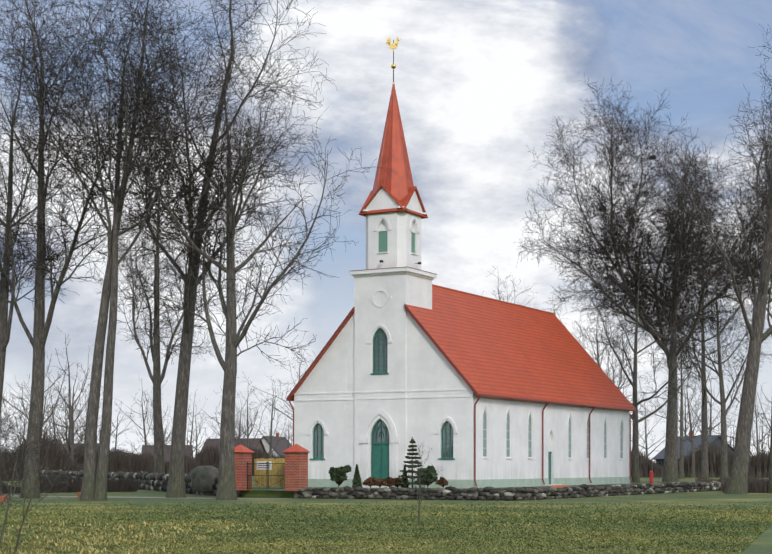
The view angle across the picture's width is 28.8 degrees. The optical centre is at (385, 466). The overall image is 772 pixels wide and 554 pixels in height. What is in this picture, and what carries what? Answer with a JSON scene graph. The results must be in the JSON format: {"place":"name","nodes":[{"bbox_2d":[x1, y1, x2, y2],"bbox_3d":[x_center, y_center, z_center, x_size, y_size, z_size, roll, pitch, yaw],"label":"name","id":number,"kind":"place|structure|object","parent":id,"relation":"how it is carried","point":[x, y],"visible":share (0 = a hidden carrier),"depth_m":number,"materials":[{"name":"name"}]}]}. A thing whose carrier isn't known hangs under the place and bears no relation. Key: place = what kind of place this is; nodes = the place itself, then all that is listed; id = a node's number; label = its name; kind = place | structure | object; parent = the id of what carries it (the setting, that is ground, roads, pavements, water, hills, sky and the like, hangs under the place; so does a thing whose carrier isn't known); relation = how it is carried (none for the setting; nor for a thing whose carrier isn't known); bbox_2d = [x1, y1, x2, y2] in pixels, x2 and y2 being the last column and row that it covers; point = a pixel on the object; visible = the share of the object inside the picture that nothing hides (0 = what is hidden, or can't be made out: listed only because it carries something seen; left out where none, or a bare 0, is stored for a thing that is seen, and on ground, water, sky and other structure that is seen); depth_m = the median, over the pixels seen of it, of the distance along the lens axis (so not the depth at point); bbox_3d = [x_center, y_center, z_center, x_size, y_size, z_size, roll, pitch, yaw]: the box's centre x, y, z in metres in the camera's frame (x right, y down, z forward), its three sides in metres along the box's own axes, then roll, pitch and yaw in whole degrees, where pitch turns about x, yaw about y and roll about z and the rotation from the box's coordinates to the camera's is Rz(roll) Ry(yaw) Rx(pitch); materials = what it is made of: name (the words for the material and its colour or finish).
{"place":"outdoors","nodes":[
{"label":"outdoors","id":0,"kind":"place"},
{"bbox_2d":[60,443,98,450],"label":"house","id":1,"kind":"structure","parent":0,"point":[75,444],"depth_m":330.62,"materials":[{"name":"grey"}]},
{"bbox_2d":[200,438,265,451],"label":"house","id":2,"kind":"structure","parent":0,"point":[257,443],"depth_m":289.50,"materials":[{"name":"grey"}]},
{"bbox_2d":[261,433,291,458],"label":"house","id":3,"kind":"structure","parent":0,"point":[282,445],"depth_m":306.34,"materials":[{"name":"grey"}]},
{"bbox_2d":[11,484,631,528],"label":"soil and path","id":4,"kind":"structure","parent":0,"point":[286,498],"depth_m":79.57,"materials":[{"name":"soil"}]},
{"bbox_2d":[0,476,771,553],"bbox_3d":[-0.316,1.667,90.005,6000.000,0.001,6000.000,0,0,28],"label":"ground","id":5,"kind":"structure","parent":0,"point":[762,544],"depth_m":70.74,"materials":[{"name":"green plant"}]},
{"bbox_2d":[0,401,16,448],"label":"tree","id":6,"kind":"object","parent":5,"relation":"on","point":[1,428],"visible":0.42,"depth_m":325.48,"materials":[{"name":"brown plant"}]},
{"bbox_2d":[0,406,23,509],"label":"bush","id":7,"kind":"object","parent":5,"relation":"on","point":[2,482],"visible":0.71,"depth_m":26.99,"materials":[{"name":"brown plant"}]},
{"bbox_2d":[0,435,28,505],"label":"bush","id":8,"kind":"object","parent":5,"relation":"on","point":[9,487],"visible":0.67,"depth_m":28.72,"materials":[{"name":"brown plant"}]},
{"bbox_2d":[0,401,29,438],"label":"tree","id":9,"kind":"object","parent":5,"relation":"on","point":[10,415],"visible":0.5,"depth_m":199.61,"materials":[{"name":"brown plant"}]},
{"bbox_2d":[5,380,55,437],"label":"tree","id":10,"kind":"object","parent":5,"relation":"on","point":[28,403],"visible":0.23,"depth_m":235.99,"materials":[{"name":"brown plant"}]},
{"bbox_2d":[0,386,68,545],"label":"bush","id":11,"kind":"object","parent":5,"relation":"on","point":[19,446],"visible":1,"depth_m":25.53,"materials":[{"name":"brown plant"}]},
{"bbox_2d":[5,366,68,445],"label":"tree","id":12,"kind":"object","parent":5,"relation":"on","point":[43,409],"visible":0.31,"depth_m":182.83,"materials":[{"name":"brown plant"}]},
{"bbox_2d":[3,342,72,449],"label":"tree","id":13,"kind":"object","parent":5,"relation":"on","point":[44,399],"visible":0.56,"depth_m":180.95,"materials":[{"name":"brown plant"}]},
{"bbox_2d":[0,430,89,551],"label":"bush","id":14,"kind":"object","parent":5,"relation":"on","point":[24,516],"visible":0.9,"depth_m":28.66,"materials":[{"name":"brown plant"}]},
{"bbox_2d":[25,381,84,440],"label":"tree","id":15,"kind":"object","parent":5,"relation":"on","point":[52,409],"visible":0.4,"depth_m":274.69,"materials":[{"name":"brown plant"}]},
{"bbox_2d":[11,328,104,461],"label":"tree","id":16,"kind":"object","parent":5,"relation":"on","point":[70,444],"visible":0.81,"depth_m":177.84,"materials":[{"name":"brown plant"}]},
{"bbox_2d":[46,387,85,447],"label":"tree","id":17,"kind":"object","parent":5,"relation":"on","point":[66,424],"visible":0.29,"depth_m":265.77,"materials":[{"name":"brown plant"}]},
{"bbox_2d":[0,0,133,494],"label":"tree","id":18,"kind":"object","parent":5,"relation":"on","point":[5,324],"visible":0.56,"depth_m":77.79,"materials":[{"name":"brown plant"}]},
{"bbox_2d":[1,471,138,493],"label":"stone wall","id":19,"kind":"structure","parent":5,"relation":"on","point":[118,485],"depth_m":95.74,"materials":[{"name":"grey stone"}]},
{"bbox_2d":[43,363,103,461],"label":"tree","id":20,"kind":"object","parent":5,"relation":"on","point":[67,415],"visible":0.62,"depth_m":209.65,"materials":[{"name":"brown plant"}]},
{"bbox_2d":[47,381,101,457],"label":"tree","id":21,"kind":"object","parent":5,"relation":"on","point":[67,448],"visible":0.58,"depth_m":208.35,"materials":[{"name":"brown plant"}]},
{"bbox_2d":[63,394,100,444],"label":"tree","id":22,"kind":"object","parent":5,"relation":"on","point":[80,418],"visible":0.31,"depth_m":318.02,"materials":[{"name":"brown plant"}]},
{"bbox_2d":[0,0,172,498],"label":"tree","id":23,"kind":"object","parent":5,"relation":"on","point":[41,328],"visible":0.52,"depth_m":76.21,"materials":[{"name":"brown plant"}]},
{"bbox_2d":[62,394,117,444],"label":"tree","id":24,"kind":"object","parent":5,"relation":"on","point":[86,417],"visible":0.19,"depth_m":294.74,"materials":[{"name":"brown plant"}]},
{"bbox_2d":[74,421,111,451],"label":"tree","id":25,"kind":"object","parent":5,"relation":"on","point":[97,436],"visible":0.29,"depth_m":267.02,"materials":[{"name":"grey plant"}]},
{"bbox_2d":[74,386,134,457],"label":"tree","id":26,"kind":"object","parent":5,"relation":"on","point":[98,431],"visible":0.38,"depth_m":243.35,"materials":[{"name":"brown plant"}]},
{"bbox_2d":[84,417,127,450],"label":"tree","id":27,"kind":"object","parent":5,"relation":"on","point":[100,433],"visible":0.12,"depth_m":296.45,"materials":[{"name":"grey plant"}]},
{"bbox_2d":[97,402,149,452],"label":"tree","id":28,"kind":"object","parent":5,"relation":"on","point":[120,433],"visible":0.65,"depth_m":301.63,"materials":[{"name":"brown plant"}]},
{"bbox_2d":[114,378,161,453],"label":"tree","id":29,"kind":"object","parent":5,"relation":"on","point":[145,435],"visible":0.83,"depth_m":241.60,"materials":[{"name":"brown plant"}]},
{"bbox_2d":[0,431,284,480],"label":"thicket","id":30,"kind":"object","parent":5,"relation":"on","point":[125,461],"visible":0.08,"depth_m":174.26,"materials":[{"name":"brown plant"}]},
{"bbox_2d":[0,0,315,500],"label":"tree","id":31,"kind":"object","parent":5,"relation":"on","point":[94,485],"visible":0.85,"depth_m":72.83,"materials":[{"name":"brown plant"}]},
{"bbox_2d":[126,400,192,464],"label":"tree","id":32,"kind":"object","parent":5,"relation":"on","point":[152,442],"visible":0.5,"depth_m":211.68,"materials":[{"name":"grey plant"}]},
{"bbox_2d":[136,381,189,471],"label":"tree","id":33,"kind":"object","parent":5,"relation":"on","point":[163,432],"visible":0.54,"depth_m":182.33,"materials":[{"name":"brown plant"}]},
{"bbox_2d":[141,445,192,461],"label":"house","id":34,"kind":"structure","parent":5,"relation":"on","point":[150,449],"depth_m":379.80,"materials":[{"name":"grey"}]},
{"bbox_2d":[145,400,191,462],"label":"tree","id":35,"kind":"object","parent":5,"relation":"on","point":[163,433],"visible":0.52,"depth_m":336.95,"materials":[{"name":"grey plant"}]},
{"bbox_2d":[86,114,252,473],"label":"tree","id":36,"kind":"object","parent":5,"relation":"on","point":[157,377],"visible":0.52,"depth_m":107.89,"materials":[{"name":"brown plant"}]},
{"bbox_2d":[39,0,336,497],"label":"tree","id":37,"kind":"object","parent":5,"relation":"on","point":[176,485],"visible":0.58,"depth_m":77.26,"materials":[{"name":"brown plant"}]},
{"bbox_2d":[164,389,212,456],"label":"tree","id":38,"kind":"object","parent":5,"relation":"on","point":[189,451],"visible":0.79,"depth_m":248.27,"materials":[{"name":"brown plant"}]},
{"bbox_2d":[186,421,209,456],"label":"tree","id":39,"kind":"object","parent":5,"relation":"on","point":[187,441],"visible":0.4,"depth_m":289.84,"materials":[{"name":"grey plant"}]},
{"bbox_2d":[185,401,216,453],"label":"tree","id":40,"kind":"object","parent":5,"relation":"on","point":[196,438],"visible":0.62,"depth_m":322.82,"materials":[{"name":"brown plant"}]},
{"bbox_2d":[191,466,218,492],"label":"boulder","id":41,"kind":"object","parent":5,"relation":"on","point":[202,479],"visible":0.77,"depth_m":83.70,"materials":[{"name":"grey stone"}]},
{"bbox_2d":[204,415,238,438],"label":"tree","id":42,"kind":"object","parent":5,"relation":"on","point":[213,430],"visible":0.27,"depth_m":342.26,"materials":[{"name":"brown plant"}]},
{"bbox_2d":[54,37,396,499],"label":"tree","id":43,"kind":"object","parent":5,"relation":"on","point":[226,487],"visible":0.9,"depth_m":73.88,"materials":[{"name":"brown plant"}]},
{"bbox_2d":[199,377,264,452],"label":"tree","id":44,"kind":"object","parent":5,"relation":"on","point":[216,420],"visible":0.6,"depth_m":204.72,"materials":[{"name":"brown plant"}]},
{"bbox_2d":[209,371,271,448],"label":"tree","id":45,"kind":"object","parent":5,"relation":"on","point":[247,435],"visible":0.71,"depth_m":177.58,"materials":[{"name":"brown plant"}]},
{"bbox_2d":[235,404,253,437],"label":"tree","id":46,"kind":"object","parent":5,"relation":"on","point":[241,424],"visible":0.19,"depth_m":301.27,"materials":[{"name":"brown plant"}]},
{"bbox_2d":[235,399,260,446],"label":"tree","id":47,"kind":"object","parent":5,"relation":"on","point":[243,427],"visible":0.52,"depth_m":272.46,"materials":[{"name":"brown plant"}]},
{"bbox_2d":[237,376,291,457],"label":"tree","id":48,"kind":"object","parent":5,"relation":"on","point":[270,444],"visible":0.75,"depth_m":235.90,"materials":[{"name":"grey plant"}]},
{"bbox_2d":[240,346,309,419],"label":"tree","id":49,"kind":"object","parent":5,"relation":"on","point":[299,364],"visible":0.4,"depth_m":164.47,"materials":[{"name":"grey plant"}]},
{"bbox_2d":[281,412,292,447],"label":"tree","id":50,"kind":"object","parent":5,"relation":"on","point":[288,433],"visible":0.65,"depth_m":299.73,"materials":[{"name":"brown plant"}]},
{"bbox_2d":[276,351,315,427],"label":"tree","id":51,"kind":"object","parent":5,"relation":"on","point":[288,402],"visible":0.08,"depth_m":228.40,"materials":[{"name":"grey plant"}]},
{"bbox_2d":[0,471,652,501],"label":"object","id":52,"kind":"object","parent":5,"relation":"on","point":[562,486],"visible":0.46,"depth_m":79.70,"materials":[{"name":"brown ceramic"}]},
{"bbox_2d":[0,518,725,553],"bbox_3d":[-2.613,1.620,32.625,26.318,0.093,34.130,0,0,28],"label":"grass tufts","id":53,"kind":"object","parent":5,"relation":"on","point":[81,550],"visible":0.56,"depth_m":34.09,"materials":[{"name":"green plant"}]},
{"bbox_2d":[40,469,723,500],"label":"stone wall","id":54,"kind":"structure","parent":5,"relation":"on","point":[153,481],"depth_m":77.68,"materials":[{"name":"grey stone"}]},
{"bbox_2d":[402,440,442,524],"bbox_3d":[0.993,0.480,41.703,0.837,2.440,1.444,0,0,-35],"label":"sapling","id":55,"kind":"object","parent":5,"relation":"on","point":[419,481],"visible":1,"depth_m":41.65,"materials":[{"name":"brown plant"}]},
{"bbox_2d":[482,266,595,357],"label":"tree","id":56,"kind":"object","parent":5,"relation":"on","point":[509,292],"visible":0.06,"depth_m":158.90,"materials":[{"name":"brown plant"}]},
{"bbox_2d":[575,300,657,421],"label":"tree","id":57,"kind":"object","parent":5,"relation":"on","point":[608,354],"visible":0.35,"depth_m":159.25,"materials":[{"name":"brown plant"}]},
{"bbox_2d":[606,347,646,420],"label":"tree","id":58,"kind":"object","parent":5,"relation":"on","point":[621,381],"visible":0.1,"depth_m":193.40,"materials":[{"name":"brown plant"}]},
{"bbox_2d":[557,241,720,481],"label":"tree","id":59,"kind":"object","parent":5,"relation":"on","point":[635,453],"visible":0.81,"depth_m":117.78,"materials":[{"name":"brown plant"}]},
{"bbox_2d":[631,422,651,448],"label":"tree","id":60,"kind":"object","parent":5,"relation":"on","point":[643,434],"visible":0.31,"depth_m":256.72,"materials":[{"name":"brown plant"}]},
{"bbox_2d":[516,75,771,481],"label":"tree","id":61,"kind":"object","parent":5,"relation":"on","point":[646,323],"visible":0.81,"depth_m":119.22,"materials":[{"name":"brown plant"}]},
{"bbox_2d":[593,155,667,288],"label":"bird nests","id":62,"kind":"object","parent":61,"relation":"on","point":[604,210],"visible":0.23,"depth_m":119.14,"materials":[{"name":"grey"}]},
{"bbox_2d":[631,394,665,455],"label":"tree","id":63,"kind":"object","parent":5,"relation":"on","point":[646,434],"visible":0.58,"depth_m":285.56,"materials":[{"name":"brown plant"}]},
{"bbox_2d":[632,349,730,478],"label":"tree","id":64,"kind":"object","parent":5,"relation":"on","point":[681,466],"visible":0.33,"depth_m":193.27,"materials":[{"name":"brown plant"}]},
{"bbox_2d":[653,380,711,435],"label":"tree","id":65,"kind":"object","parent":5,"relation":"on","point":[687,414],"visible":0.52,"depth_m":242.55,"materials":[{"name":"brown plant"}]},
{"bbox_2d":[657,374,727,477],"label":"tree","id":66,"kind":"object","parent":5,"relation":"on","point":[693,474],"visible":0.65,"depth_m":216.07,"materials":[{"name":"brown plant"}]},
{"bbox_2d":[653,431,733,466],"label":"house","id":67,"kind":"structure","parent":5,"relation":"on","point":[659,456],"depth_m":232.15,"materials":[{"name":"grey"}]},
{"bbox_2d":[623,24,771,493],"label":"tree","id":68,"kind":"object","parent":5,"relation":"on","point":[737,483],"visible":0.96,"depth_m":89.89,"materials":[{"name":"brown plant"}]},
{"bbox_2d":[631,441,769,477],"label":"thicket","id":69,"kind":"object","parent":5,"relation":"on","point":[759,463],"visible":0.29,"depth_m":218.28,"materials":[{"name":"brown plant"}]},
{"bbox_2d":[648,242,766,478],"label":"tree","id":70,"kind":"object","parent":5,"relation":"on","point":[704,471],"visible":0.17,"depth_m":148.81,"materials":[{"name":"brown plant"}]},
{"bbox_2d":[692,390,726,433],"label":"tree","id":71,"kind":"object","parent":5,"relation":"on","point":[708,419],"visible":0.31,"depth_m":288.94,"materials":[{"name":"brown plant"}]},
{"bbox_2d":[685,370,739,434],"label":"tree","id":72,"kind":"object","parent":5,"relation":"on","point":[710,427],"visible":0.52,"depth_m":251.75,"materials":[{"name":"brown plant"}]},
{"bbox_2d":[654,251,771,479],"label":"tree","id":73,"kind":"object","parent":5,"relation":"on","point":[724,464],"visible":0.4,"depth_m":141.21,"materials":[{"name":"brown plant"}]},
{"bbox_2d":[709,414,735,447],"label":"tree","id":74,"kind":"object","parent":5,"relation":"on","point":[730,432],"visible":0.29,"depth_m":307.25,"materials":[{"name":"brown plant"}]},
{"bbox_2d":[686,118,771,492],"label":"tree","id":75,"kind":"object","parent":5,"relation":"on","point":[770,467],"visible":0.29,"depth_m":92.66,"materials":[{"name":"brown plant"}]},
{"bbox_2d":[694,474,771,492],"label":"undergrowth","id":76,"kind":"object","parent":5,"relation":"on","point":[758,485],"visible":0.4,"depth_m":94.60,"materials":[{"name":"brown plant"}]},
{"bbox_2d":[708,383,765,453],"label":"tree","id":77,"kind":"object","parent":5,"relation":"on","point":[730,425],"visible":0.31,"depth_m":191.38,"materials":[{"name":"brown plant"}]},
{"bbox_2d":[750,383,770,456],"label":"tree","id":78,"kind":"object","parent":5,"relation":"on","point":[756,429],"visible":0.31,"depth_m":299.06,"materials":[{"name":"brown plant"}]},
{"bbox_2d":[751,411,770,451],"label":"tree","id":79,"kind":"object","parent":5,"relation":"on","point":[762,437],"visible":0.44,"depth_m":338.29,"materials":[{"name":"brown plant"}]},
{"bbox_2d":[751,382,771,449],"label":"tree","id":80,"kind":"object","parent":5,"relation":"on","point":[763,420],"visible":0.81,"depth_m":215.76,"materials":[{"name":"brown plant"}]},
{"bbox_2d":[0,0,771,463],"label":"sky","id":81,"kind":"structure","parent":0,"point":[479,84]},
{"bbox_2d":[286,37,635,487],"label":"church","id":82,"kind":"structure","parent":0,"point":[473,390],"depth_m":91.06,"materials":[{"name":"white paint"}]},
{"bbox_2d":[241,477,717,497],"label":"yard ground","id":83,"kind":"structure","parent":0,"point":[268,493],"depth_m":80.14,"materials":[{"name":"green plant"}]},
{"bbox_2d":[234,444,309,490],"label":"gate","id":84,"kind":"structure","parent":83,"relation":"on","point":[289,472],"depth_m":79.43,"materials":[{"name":"brick"}]},
{"bbox_2d":[328,437,447,488],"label":"shrubs","id":85,"kind":"object","parent":83,"relation":"on","point":[338,476],"visible":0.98,"depth_m":86.22,"materials":[{"name":"green plant"}]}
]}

